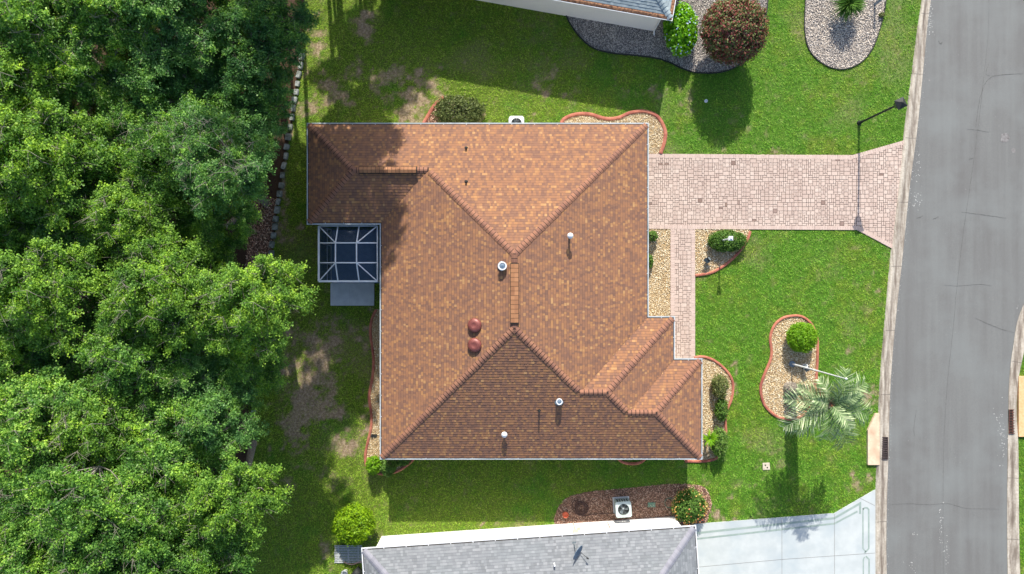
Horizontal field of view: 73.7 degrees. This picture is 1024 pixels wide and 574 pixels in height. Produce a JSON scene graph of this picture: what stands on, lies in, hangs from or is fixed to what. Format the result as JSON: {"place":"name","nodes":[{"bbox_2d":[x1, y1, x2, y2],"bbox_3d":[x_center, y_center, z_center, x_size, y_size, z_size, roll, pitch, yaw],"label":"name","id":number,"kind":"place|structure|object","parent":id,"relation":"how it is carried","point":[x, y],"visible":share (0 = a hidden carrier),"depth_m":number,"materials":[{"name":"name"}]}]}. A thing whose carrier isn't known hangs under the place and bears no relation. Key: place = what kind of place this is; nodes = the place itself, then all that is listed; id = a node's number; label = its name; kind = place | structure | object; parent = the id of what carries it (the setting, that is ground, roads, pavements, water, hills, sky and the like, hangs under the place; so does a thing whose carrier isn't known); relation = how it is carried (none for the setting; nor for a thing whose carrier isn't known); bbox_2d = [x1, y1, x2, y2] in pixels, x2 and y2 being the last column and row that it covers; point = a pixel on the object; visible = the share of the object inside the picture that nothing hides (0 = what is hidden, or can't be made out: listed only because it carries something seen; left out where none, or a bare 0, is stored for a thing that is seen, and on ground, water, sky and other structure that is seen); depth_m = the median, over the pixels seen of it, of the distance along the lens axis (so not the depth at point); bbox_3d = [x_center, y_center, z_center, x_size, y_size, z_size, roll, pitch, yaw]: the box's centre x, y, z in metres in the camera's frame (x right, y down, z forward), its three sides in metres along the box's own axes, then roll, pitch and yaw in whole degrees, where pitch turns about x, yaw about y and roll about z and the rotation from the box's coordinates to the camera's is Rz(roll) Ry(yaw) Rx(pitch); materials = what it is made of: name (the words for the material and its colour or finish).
{"place":"outdoors","nodes":[
{"label":"outdoors","id":0,"kind":"place"},
{"bbox_2d":[426,103,467,122],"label":"gravel","id":1,"kind":"structure","parent":0,"point":[431,118],"depth_m":37.99,"materials":[{"name":"gravel"}]},
{"bbox_2d":[431,94,486,122],"bbox_3d":[-2.916,-9.662,37.485,3.081,1.080,1.954,0,90,0],"label":"oval shrub","id":2,"kind":"object","parent":1,"relation":"on","point":[445,105],"visible":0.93,"depth_m":37.29,"materials":[{"name":"green plant"}]},
{"bbox_2d":[2,0,1023,573],"bbox_3d":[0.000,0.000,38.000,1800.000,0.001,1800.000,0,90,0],"label":"lawn","id":3,"kind":"structure","parent":0,"point":[302,400],"depth_m":38.00,"materials":[{"name":"plant"}]},
{"bbox_2d":[0,301,17,375],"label":"oak tree","id":4,"kind":"object","parent":3,"relation":"on","point":[2,328],"visible":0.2,"depth_m":28.87,"materials":[{"name":"green plant"}]},
{"bbox_2d":[0,159,64,265],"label":"oak tree","id":5,"kind":"object","parent":3,"relation":"on","point":[14,232],"visible":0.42,"depth_m":29.87,"materials":[{"name":"green plant"}]},
{"bbox_2d":[0,471,65,556],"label":"oak tree","id":6,"kind":"object","parent":3,"relation":"on","point":[7,494],"visible":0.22,"depth_m":28.54,"materials":[{"name":"green plant"}]},
{"bbox_2d":[0,323,65,402],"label":"oak tree","id":7,"kind":"object","parent":3,"relation":"on","point":[11,367],"visible":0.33,"depth_m":29.86,"materials":[{"name":"green plant"}]},
{"bbox_2d":[0,508,77,573],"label":"oak tree","id":8,"kind":"object","parent":3,"relation":"on","point":[16,558],"visible":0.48,"depth_m":28.52,"materials":[{"name":"green plant"}]},
{"bbox_2d":[0,27,95,153],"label":"oak tree","id":9,"kind":"object","parent":3,"relation":"on","point":[21,97],"visible":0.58,"depth_m":28.46,"materials":[{"name":"green plant"}]},
{"bbox_2d":[0,0,103,93],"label":"oak tree","id":10,"kind":"object","parent":3,"relation":"on","point":[19,19],"visible":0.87,"depth_m":28.20,"materials":[{"name":"green plant"}]},
{"bbox_2d":[0,363,105,482],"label":"oak tree","id":11,"kind":"object","parent":3,"relation":"on","point":[23,412],"visible":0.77,"depth_m":28.37,"materials":[{"name":"green plant"}]},
{"bbox_2d":[41,0,68,21],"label":"oak tree","id":12,"kind":"object","parent":3,"relation":"on","point":[55,11],"visible":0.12,"depth_m":29.11,"materials":[{"name":"green plant"}]},
{"bbox_2d":[0,236,115,361],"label":"oak tree","id":13,"kind":"object","parent":3,"relation":"on","point":[29,293],"visible":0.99,"depth_m":28.52,"materials":[{"name":"green plant"}]},
{"bbox_2d":[0,95,122,233],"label":"oak tree","id":14,"kind":"object","parent":3,"relation":"on","point":[31,179],"visible":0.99,"depth_m":28.48,"materials":[{"name":"green plant"}]},
{"bbox_2d":[18,321,111,394],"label":"oak tree","id":15,"kind":"object","parent":3,"relation":"on","point":[72,371],"visible":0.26,"depth_m":30.26,"materials":[{"name":"green plant"}]},
{"bbox_2d":[26,164,103,255],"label":"oak tree","id":16,"kind":"object","parent":3,"relation":"on","point":[64,236],"visible":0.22,"depth_m":30.18,"materials":[{"name":"green plant"}]},
{"bbox_2d":[27,92,113,162],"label":"oak tree","id":17,"kind":"object","parent":3,"relation":"on","point":[94,107],"visible":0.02,"depth_m":32.92,"materials":[{"name":"green plant"}]},
{"bbox_2d":[3,451,165,573],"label":"oak tree","id":18,"kind":"object","parent":3,"relation":"on","point":[81,509],"visible":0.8,"depth_m":27.79,"materials":[{"name":"green plant"}]},
{"bbox_2d":[43,23,134,134],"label":"oak tree","id":19,"kind":"object","parent":3,"relation":"on","point":[98,91],"visible":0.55,"depth_m":29.64,"materials":[{"name":"green plant"}]},
{"bbox_2d":[37,371,159,479],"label":"oak tree","id":20,"kind":"object","parent":3,"relation":"on","point":[99,439],"visible":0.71,"depth_m":28.78,"materials":[{"name":"green plant"}]},
{"bbox_2d":[58,245,140,338],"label":"oak tree","id":21,"kind":"object","parent":3,"relation":"on","point":[84,319],"visible":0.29,"depth_m":30.63,"materials":[{"name":"green plant"}]},
{"bbox_2d":[40,527,174,573],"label":"oak tree","id":22,"kind":"object","parent":3,"relation":"on","point":[146,549],"visible":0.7,"depth_m":28.39,"materials":[{"name":"green plant"}]},
{"bbox_2d":[51,0,164,73],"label":"oak tree","id":23,"kind":"object","parent":3,"relation":"on","point":[105,17],"visible":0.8,"depth_m":28.88,"materials":[{"name":"green plant"}]},
{"bbox_2d":[67,100,156,199],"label":"oak tree","id":24,"kind":"object","parent":3,"relation":"on","point":[118,121],"visible":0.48,"depth_m":29.92,"materials":[{"name":"green plant"}]},
{"bbox_2d":[66,166,194,271],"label":"oak tree","id":25,"kind":"object","parent":3,"relation":"on","point":[125,216],"visible":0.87,"depth_m":29.43,"materials":[{"name":"green plant"}]},
{"bbox_2d":[95,81,170,166],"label":"oak tree","id":26,"kind":"object","parent":3,"relation":"on","point":[131,138],"visible":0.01,"depth_m":32.30,"materials":[{"name":"green plant"}]},
{"bbox_2d":[68,303,197,435],"bbox_3d":[-16.348,3.184,32.808,5.127,10.532,5.853,-34,90,0],"label":"oak tree","id":27,"kind":"object","parent":3,"relation":"on","point":[139,369],"visible":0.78,"depth_m":29.03,"materials":[{"name":"green plant"}]},
{"bbox_2d":[100,22,170,98],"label":"oak tree","id":28,"kind":"object","parent":3,"relation":"on","point":[127,55],"visible":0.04,"depth_m":32.44,"materials":[{"name":"green plant"}]},
{"bbox_2d":[113,158,178,232],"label":"oak tree","id":29,"kind":"object","parent":3,"relation":"on","point":[154,162],"depth_m":32.56,"materials":[{"name":"green plant"}]},
{"bbox_2d":[90,26,207,143],"bbox_3d":[-16.009,-8.748,33.535,5.119,9.036,5.678,19,90,0],"label":"oak tree","id":30,"kind":"object","parent":3,"relation":"on","point":[157,92],"visible":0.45,"depth_m":30.12,"materials":[{"name":"green plant"}]},
{"bbox_2d":[91,434,208,556],"bbox_3d":[-15.694,9.406,32.675,5.127,10.802,5.853,-18,90,0],"label":"oak tree","id":31,"kind":"object","parent":3,"relation":"on","point":[169,526],"visible":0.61,"depth_m":28.93,"materials":[{"name":"green plant"}]},
{"bbox_2d":[92,220,226,358],"bbox_3d":[-15.147,0.278,32.487,5.603,11.202,5.605,-21,90,0],"label":"oak tree","id":32,"kind":"object","parent":3,"relation":"on","point":[150,290],"visible":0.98,"depth_m":28.70,"materials":[{"name":"green plant"}]},
{"bbox_2d":[115,0,206,29],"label":"oak tree","id":33,"kind":"object","parent":3,"relation":"on","point":[134,5],"visible":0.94,"depth_m":28.35,"materials":[{"name":"green plant"}]},
{"bbox_2d":[112,385,212,491],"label":"oak tree","id":34,"kind":"object","parent":3,"relation":"on","point":[151,429],"visible":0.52,"depth_m":29.68,"materials":[{"name":"green plant"}]},
{"bbox_2d":[114,527,228,573],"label":"oak tree","id":35,"kind":"object","parent":3,"relation":"on","point":[173,565],"visible":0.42,"depth_m":29.54,"materials":[{"name":"green plant"}]},
{"bbox_2d":[115,89,234,206],"bbox_3d":[-14.070,-5.710,32.784,4.473,10.578,5.111,43,90,0],"label":"oak tree","id":36,"kind":"object","parent":3,"relation":"on","point":[152,145],"visible":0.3,"depth_m":29.12,"materials":[{"name":"green plant"}]},
{"bbox_2d":[126,0,243,78],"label":"oak tree","id":37,"kind":"object","parent":3,"relation":"on","point":[182,37],"visible":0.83,"depth_m":29.53,"materials":[{"name":"green plant"}]},
{"bbox_2d":[136,341,235,411],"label":"oak tree","id":38,"kind":"object","parent":3,"relation":"on","point":[185,386],"visible":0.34,"depth_m":30.28,"materials":[{"name":"green plant"}]},
{"bbox_2d":[154,162,229,239],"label":"oak tree","id":39,"kind":"object","parent":3,"relation":"on","point":[176,213],"visible":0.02,"depth_m":32.55,"materials":[{"name":"green plant"}]},
{"bbox_2d":[163,281,231,367],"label":"oak tree","id":40,"kind":"object","parent":3,"relation":"on","point":[199,343],"visible":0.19,"depth_m":30.29,"materials":[{"name":"green plant"}]},
{"bbox_2d":[168,448,228,482],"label":"oak tree","id":41,"kind":"object","parent":3,"relation":"on","point":[210,467],"visible":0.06,"depth_m":33.10,"materials":[{"name":"green plant"}]},
{"bbox_2d":[165,236,239,281],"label":"oak tree","id":42,"kind":"object","parent":3,"relation":"on","point":[206,264],"visible":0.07,"depth_m":32.93,"materials":[{"name":"green plant"}]},
{"bbox_2d":[168,19,239,104],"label":"oak tree","id":43,"kind":"object","parent":3,"relation":"on","point":[198,85],"visible":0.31,"depth_m":30.86,"materials":[{"name":"green plant"}]},
{"bbox_2d":[161,525,260,573],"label":"oak tree","id":44,"kind":"object","parent":3,"relation":"on","point":[237,564],"visible":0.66,"depth_m":30.09,"materials":[{"name":"green plant"}]},
{"bbox_2d":[164,192,264,268],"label":"oak tree","id":45,"kind":"object","parent":3,"relation":"on","point":[212,226],"visible":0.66,"depth_m":31.62,"materials":[{"name":"green plant"}]},
{"bbox_2d":[161,359,271,474],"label":"oak tree","id":46,"kind":"object","parent":3,"relation":"on","point":[221,440],"visible":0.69,"depth_m":30.51,"materials":[{"name":"green plant"}]},
{"bbox_2d":[159,98,276,219],"bbox_3d":[-12.103,-5.553,31.825,4.476,12.536,5.093,-17,90,0],"label":"oak tree","id":47,"kind":"object","parent":3,"relation":"on","point":[224,176],"visible":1,"depth_m":27.74,"materials":[{"name":"green plant"}]},
{"bbox_2d":[157,440,294,569],"bbox_3d":[-12.951,9.560,33.229,5.603,9.691,5.605,30,90,0],"label":"oak tree","id":48,"kind":"object","parent":3,"relation":"on","point":[226,501],"visible":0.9,"depth_m":29.75,"materials":[{"name":"green plant"}]},
{"bbox_2d":[179,253,319,366],"bbox_3d":[-11.492,0.540,32.749,5.491,10.668,5.493,28,90,0],"label":"oak tree","id":49,"kind":"object","parent":3,"relation":"on","point":[245,299],"visible":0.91,"depth_m":29.09,"materials":[{"name":"green plant"}]},
{"bbox_2d":[209,319,289,411],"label":"oak tree","id":50,"kind":"object","parent":3,"relation":"on","point":[266,377],"visible":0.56,"depth_m":31.40,"materials":[{"name":"green plant"}]},
{"bbox_2d":[203,45,297,149],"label":"oak tree","id":51,"kind":"object","parent":3,"relation":"on","point":[265,98],"visible":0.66,"depth_m":30.75,"materials":[{"name":"green plant"}]},
{"bbox_2d":[212,92,291,165],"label":"oak tree","id":52,"kind":"object","parent":3,"relation":"on","point":[278,128],"visible":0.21,"depth_m":31.16,"materials":[{"name":"green plant"}]},
{"bbox_2d":[245,196,276,271],"bbox_3d":[-14.004,-2.235,37.959,1.654,0.165,6.170,4,90,0],"label":"mulch bed","id":53,"kind":"object","parent":3,"relation":"on","point":[258,242],"visible":0.45,"depth_m":37.99,"materials":[{"name":"brown wood"}]},
{"bbox_2d":[203,0,324,88],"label":"oak tree","id":54,"kind":"object","parent":3,"relation":"on","point":[272,33],"visible":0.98,"depth_m":29.91,"materials":[{"name":"green plant"}]},
{"bbox_2d":[334,545,361,562],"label":"slatted deck","id":55,"kind":"structure","parent":3,"relation":"on","point":[348,554],"depth_m":37.92,"materials":[{"name":"wood"}]},
{"bbox_2d":[330,283,373,305],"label":"patio","id":56,"kind":"structure","parent":3,"relation":"on","point":[351,294],"depth_m":37.91,"materials":[{"name":"concrete"}]},
{"bbox_2d":[330,502,376,546],"bbox_3d":[-8.623,12.903,37.133,2.508,1.811,2.385,0,90,0],"label":"round bush","id":57,"kind":"object","parent":3,"relation":"on","point":[353,523],"visible":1,"depth_m":36.69,"materials":[{"name":"green plant"}]},
{"bbox_2d":[332,230,379,282],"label":"porch floor","id":58,"kind":"structure","parent":3,"relation":"on","point":[378,264],"depth_m":37.91,"materials":[{"name":"paint"}]},
{"bbox_2d":[318,225,379,281],"bbox_3d":[-8.526,-1.726,36.430,3.121,2.960,2.955,0,90,0],"label":"screen enclosure","id":59,"kind":"object","parent":58,"relation":"on","point":[347,253],"visible":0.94,"depth_m":35.26,"materials":[{"name":"white metal"}]},
{"bbox_2d":[367,309,402,471],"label":"gravel","id":60,"kind":"structure","parent":3,"relation":"on","point":[373,446],"depth_m":37.99,"materials":[{"name":"gravel"}]},
{"bbox_2d":[365,454,382,474],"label":"corner shrub","id":61,"kind":"object","parent":60,"relation":"on","point":[372,463],"visible":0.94,"depth_m":37.04,"materials":[{"name":"green plant"}]},
{"bbox_2d":[379,460,397,476],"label":"corner shrub","id":62,"kind":"object","parent":60,"relation":"on","point":[386,469],"visible":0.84,"depth_m":37.11,"materials":[{"name":"green plant"}]},
{"bbox_2d":[364,309,413,475],"bbox_3d":[-6.758,5.846,37.945,2.951,0.110,9.264,0,90,0],"label":"garden edging","id":63,"kind":"object","parent":3,"relation":"on","point":[369,391],"visible":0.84,"depth_m":37.90,"materials":[{"name":"ceramic"}]},
{"bbox_2d":[422,96,443,122],"bbox_3d":[-4.534,-9.660,37.945,0.365,0.110,2.390,36,90,0],"label":"garden edging","id":64,"kind":"object","parent":3,"relation":"on","point":[431,109],"visible":0.48,"depth_m":37.91,"materials":[{"name":"ceramic"}]},
{"bbox_2d":[307,123,702,459],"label":"house","id":65,"kind":"structure","parent":3,"relation":"on","point":[517,322],"depth_m":34.19,"materials":[{"name":"brown"}]},
{"bbox_2d":[509,116,523,122],"bbox_3d":[0.244,-8.940,37.625,0.860,0.750,0.860,0,90,0],"label":"air conditioner","id":66,"kind":"object","parent":3,"relation":"on","point":[516,119],"visible":0.47,"depth_m":37.27,"materials":[{"name":"metal"}]},
{"bbox_2d":[361,516,698,573],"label":"house","id":67,"kind":"structure","parent":3,"relation":"on","point":[662,545],"depth_m":34.88,"materials":[{"name":"grey"}]},
{"bbox_2d":[478,0,675,34],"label":"house","id":68,"kind":"structure","parent":3,"relation":"on","point":[649,15],"depth_m":36.58,"materials":[{"name":"grey"}]},
{"bbox_2d":[560,109,666,153],"bbox_3d":[5.771,-9.182,37.945,6.001,0.110,2.171,15,90,0],"label":"garden edging","id":69,"kind":"object","parent":3,"relation":"on","point":[657,116],"visible":0.94,"depth_m":37.91,"materials":[{"name":"concrete"}]},
{"bbox_2d":[554,483,711,525],"bbox_3d":[6.735,12.162,37.971,8.852,0.133,2.552,0,90,0],"label":"mulch bed","id":70,"kind":"object","parent":3,"relation":"on","point":[601,501],"visible":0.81,"depth_m":37.99,"materials":[{"name":"brown wood"}]},
{"bbox_2d":[572,500,614,515],"bbox_3d":[4.462,12.527,37.895,2.466,0.106,0.814,20,90,0],"label":"garden hose","id":71,"kind":"object","parent":70,"relation":"on","point":[579,503],"visible":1,"depth_m":37.88,"materials":[{"name":"brown rubber"}]},
{"bbox_2d":[612,496,631,517],"bbox_3d":[6.077,12.120,37.575,0.920,0.850,0.920,-4,90,0],"label":"air conditioner","id":72,"kind":"object","parent":70,"relation":"on","point":[621,505],"visible":1,"depth_m":37.28,"materials":[{"name":"metal"}]},
{"bbox_2d":[670,486,709,525],"bbox_3d":[9.712,11.989,37.374,2.109,1.283,2.068,0,90,0],"label":"flowering bush","id":73,"kind":"object","parent":70,"relation":"on","point":[697,508],"visible":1,"depth_m":37.13,"materials":[{"name":"green plant"}]},
{"bbox_2d":[566,0,767,73],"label":"garden edging","id":74,"kind":"object","parent":3,"relation":"on","point":[654,57],"visible":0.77,"depth_m":37.90,"materials":[{"name":"black metal"}]},
{"bbox_2d":[663,1,699,57],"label":"hydrangea bush","id":75,"kind":"object","parent":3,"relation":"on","point":[680,31],"visible":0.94,"depth_m":36.74,"materials":[{"name":"green plant"}]},
{"bbox_2d":[684,358,731,460],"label":"gravel","id":76,"kind":"structure","parent":3,"relation":"on","point":[710,399],"depth_m":37.97,"materials":[{"name":"gravel"}]},
{"bbox_2d":[703,430,717,446],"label":"fern plant","id":77,"kind":"object","parent":76,"relation":"on","point":[709,439],"visible":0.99,"depth_m":36.99,"materials":[{"name":"green plant"}]},
{"bbox_2d":[710,426,729,460],"bbox_3d":[11.401,8.543,37.398,1.059,1.246,1.955,0,90,0],"label":"bed shrub","id":78,"kind":"object","parent":76,"relation":"on","point":[720,446],"visible":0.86,"depth_m":37.17,"materials":[{"name":"green plant"}]},
{"bbox_2d":[711,373,729,399],"bbox_3d":[11.427,5.446,37.413,1.014,1.195,1.522,0,90,0],"label":"bed shrub","id":79,"kind":"object","parent":76,"relation":"on","point":[720,384],"visible":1,"depth_m":37.22,"materials":[{"name":"green plant"}]},
{"bbox_2d":[714,395,728,422],"bbox_3d":[11.516,6.707,37.523,0.829,0.981,1.574,0,90,0],"label":"bed shrub","id":80,"kind":"object","parent":76,"relation":"on","point":[721,410],"visible":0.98,"depth_m":37.35,"materials":[{"name":"green plant"}]},
{"bbox_2d":[685,355,733,462],"bbox_3d":[11.061,6.865,37.945,2.408,0.110,6.023,5,90,0],"label":"garden edging","id":81,"kind":"object","parent":3,"relation":"on","point":[729,404],"visible":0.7,"depth_m":37.91,"materials":[{"name":"brick"}]},
{"bbox_2d":[695,231,751,276],"bbox_3d":[11.909,-1.638,37.945,4.010,0.110,0.724,-39,90,0],"label":"garden edging","id":82,"kind":"object","parent":3,"relation":"on","point":[726,263],"visible":0.94,"depth_m":37.90,"materials":[{"name":"concrete"}]},
{"bbox_2d":[759,314,818,420],"bbox_3d":[15.409,4.478,37.945,3.324,0.110,5.910,0,90,0],"label":"garden edging","id":83,"kind":"object","parent":3,"relation":"on","point":[771,357],"visible":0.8,"depth_m":37.90,"materials":[{"name":"brick"}]},
{"bbox_2d":[804,0,886,69],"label":"garden edging","id":84,"kind":"object","parent":3,"relation":"on","point":[827,65],"visible":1,"depth_m":37.93,"materials":[{"name":"black metal"}]},
{"bbox_2d":[867,413,887,464],"bbox_3d":[20.315,8.443,37.928,1.158,0.145,2.850,0,90,0],"label":"storm drain","id":85,"kind":"object","parent":3,"relation":"on","point":[873,443],"visible":1,"depth_m":37.85,"materials":[{"name":"beige concrete"}]},
{"bbox_2d":[856,97,906,125],"bbox_3d":[19.309,-9.120,35.855,0.505,4.291,0.505,-25,90,0],"label":"street lamp","id":86,"kind":"object","parent":3,"relation":"on","point":[899,103],"visible":1,"depth_m":34.06,"materials":[{"name":"black metal"}]},
{"bbox_2d":[875,0,930,573],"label":"kerb","id":87,"kind":"structure","parent":3,"relation":"on","point":[908,150],"depth_m":37.97,"materials":[{"name":"concrete"}]},
{"bbox_2d":[1007,305,1023,573],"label":"kerb","id":88,"kind":"structure","parent":3,"relation":"on","point":[1013,553],"depth_m":37.97,"materials":[{"name":"concrete"}]},
{"bbox_2d":[1009,376,1023,436],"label":"storm drain","id":89,"kind":"object","parent":3,"relation":"on","point":[1020,408],"visible":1,"depth_m":37.85,"materials":[{"name":"beige concrete"}]},
{"bbox_2d":[564,113,663,153],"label":"gravel","id":90,"kind":"structure","parent":0,"point":[656,133],"depth_m":37.98,"materials":[{"name":"gravel"}]},
{"bbox_2d":[649,229,670,315],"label":"gravel","id":91,"kind":"structure","parent":0,"point":[659,283],"depth_m":37.97,"materials":[{"name":"gravel"}]},
{"bbox_2d":[567,0,766,71],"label":"gravel","id":92,"kind":"structure","parent":0,"point":[608,37],"depth_m":37.98,"materials":[{"name":"gravel"}]},
{"bbox_2d":[699,0,769,65],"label":"shrub","id":93,"kind":"object","parent":92,"relation":"on","point":[718,44],"visible":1,"depth_m":35.20,"materials":[{"name":"brown plant"}]},
{"bbox_2d":[670,229,694,357],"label":"walkway","id":94,"kind":"structure","parent":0,"point":[682,276],"depth_m":37.95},
{"bbox_2d":[695,228,749,273],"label":"gravel","id":95,"kind":"structure","parent":0,"point":[703,249],"depth_m":37.97,"materials":[{"name":"gravel"}]},
{"bbox_2d":[707,229,748,252],"bbox_3d":[11.872,-2.543,37.590,2.319,0.860,1.361,0,90,0],"label":"clipped hedge","id":96,"kind":"object","parent":95,"relation":"on","point":[717,237],"visible":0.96,"depth_m":37.40,"materials":[{"name":"green plant"}]},
{"bbox_2d":[649,140,903,247],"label":"driveway","id":97,"kind":"structure","parent":0,"point":[858,192],"depth_m":37.95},
{"bbox_2d":[694,490,874,573],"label":"neighbour driveway","id":98,"kind":"structure","parent":0,"point":[841,541],"depth_m":37.94,"materials":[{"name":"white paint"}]},
{"bbox_2d":[762,317,815,417],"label":"gravel","id":99,"kind":"structure","parent":0,"point":[780,372],"depth_m":37.97,"materials":[{"name":"gravel"}]},
{"bbox_2d":[786,322,818,352],"bbox_3d":[15.861,2.762,37.309,1.740,1.405,1.734,0,90,0],"label":"ball shrub","id":100,"kind":"object","parent":99,"relation":"on","point":[797,340],"visible":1,"depth_m":36.98,"materials":[{"name":"green plant"}]},
{"bbox_2d":[789,361,846,379],"bbox_3d":[15.568,4.275,34.865,0.340,6.270,0.335,0,90,0],"label":"flagpole","id":101,"kind":"object","parent":99,"relation":"on","point":[792,363],"visible":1,"depth_m":35.97,"materials":[{"name":"white metal"}]},
{"bbox_2d":[778,365,872,451],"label":"palm tree","id":102,"kind":"object","parent":99,"relation":"on","point":[819,401],"visible":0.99,"depth_m":33.47,"materials":[{"name":"plant"}]},
{"bbox_2d":[805,0,885,68],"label":"gravel","id":103,"kind":"structure","parent":0,"point":[838,42],"depth_m":37.97,"materials":[{"name":"gravel"}]},
{"bbox_2d":[830,0,867,23],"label":"yucca plant","id":104,"kind":"object","parent":103,"relation":"on","point":[848,7],"visible":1,"depth_m":37.05,"materials":[{"name":"green plant"}]},
{"bbox_2d":[886,0,1023,573],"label":"road","id":105,"kind":"structure","parent":0,"point":[960,303],"depth_m":37.98,"materials":[{"name":"asphalt"}]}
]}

